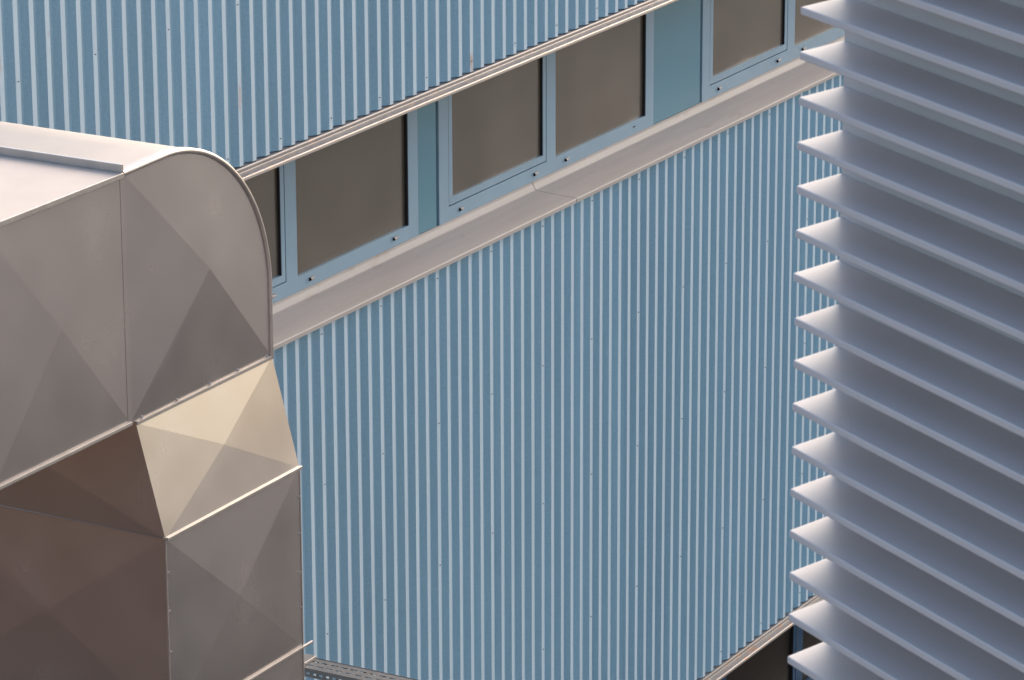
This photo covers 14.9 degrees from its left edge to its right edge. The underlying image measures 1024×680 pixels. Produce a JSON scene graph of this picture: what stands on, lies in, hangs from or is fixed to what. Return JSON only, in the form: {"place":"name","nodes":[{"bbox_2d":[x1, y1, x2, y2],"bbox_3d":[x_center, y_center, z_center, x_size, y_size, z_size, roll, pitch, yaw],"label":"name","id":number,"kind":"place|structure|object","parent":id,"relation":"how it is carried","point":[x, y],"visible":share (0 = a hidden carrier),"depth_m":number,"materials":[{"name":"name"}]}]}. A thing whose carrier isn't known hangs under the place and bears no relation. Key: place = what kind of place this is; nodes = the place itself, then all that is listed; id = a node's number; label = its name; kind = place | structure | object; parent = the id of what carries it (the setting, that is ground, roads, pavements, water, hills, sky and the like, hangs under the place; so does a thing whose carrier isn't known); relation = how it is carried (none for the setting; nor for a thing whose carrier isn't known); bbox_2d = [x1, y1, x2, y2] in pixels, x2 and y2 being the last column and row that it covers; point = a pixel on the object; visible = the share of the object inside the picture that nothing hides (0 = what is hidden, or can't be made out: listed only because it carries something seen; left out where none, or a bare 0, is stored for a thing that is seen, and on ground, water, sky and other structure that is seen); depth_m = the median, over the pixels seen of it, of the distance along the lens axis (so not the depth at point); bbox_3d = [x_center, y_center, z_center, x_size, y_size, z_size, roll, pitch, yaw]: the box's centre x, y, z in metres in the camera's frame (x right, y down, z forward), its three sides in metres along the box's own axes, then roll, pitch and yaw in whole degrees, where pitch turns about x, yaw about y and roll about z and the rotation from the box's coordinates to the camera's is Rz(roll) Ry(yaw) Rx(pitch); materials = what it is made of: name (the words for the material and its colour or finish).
{"place":"outdoors","nodes":[
{"label":"outdoors","id":0,"kind":"place"},
{"bbox_2d":[0,0,844,679],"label":"industrial building","id":1,"kind":"structure","parent":0,"point":[542,302],"depth_m":37.87,"materials":[{"name":"blue paint"}]},
{"bbox_2d":[244,110,418,302],"bbox_3d":[-1.967,-1.102,34.518,0.117,1.452,4.361,9,20,28],"label":"window","id":2,"kind":"structure","parent":1,"relation":"in","point":[325,212],"depth_m":35.27,"materials":[{"name":"grey glass"}]},
{"bbox_2d":[435,11,653,224],"bbox_3d":[0.358,-2.343,38.466,0.117,1.452,4.361,9,20,28],"label":"window","id":3,"kind":"structure","parent":1,"relation":"in","point":[501,134],"depth_m":38.36,"materials":[{"name":"grey glass"}]},
{"bbox_2d":[721,625,822,679],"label":"window","id":4,"kind":"structure","parent":1,"relation":"in","point":[771,662],"depth_m":45.37,"materials":[{"name":"black glass"}]},
{"bbox_2d":[700,0,844,101],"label":"window","id":5,"kind":"structure","parent":1,"relation":"in","point":[741,41],"depth_m":42.27,"materials":[{"name":"grey glass"}]},
{"label":"road","id":6,"kind":"structure","parent":0,"visible":0},
{"bbox_2d":[0,121,312,679],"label":"ventilation duct","id":7,"kind":"object","parent":6,"relation":"on","point":[150,501],"visible":1,"depth_m":24.13,"materials":[{"name":"metal"}]},
{"bbox_2d":[304,654,417,679],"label":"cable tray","id":8,"kind":"object","parent":6,"relation":"on","point":[312,668],"visible":0.86,"depth_m":30.74,"materials":[{"name":"metal"}]},
{"label":"ground","id":9,"kind":"structure","parent":0,"visible":0},
{"bbox_2d":[788,0,1023,679],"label":"louvre enclosure","id":10,"kind":"object","parent":9,"relation":"on","point":[915,537],"visible":1,"depth_m":12.55,"materials":[{"name":"grey metal"}]}
]}

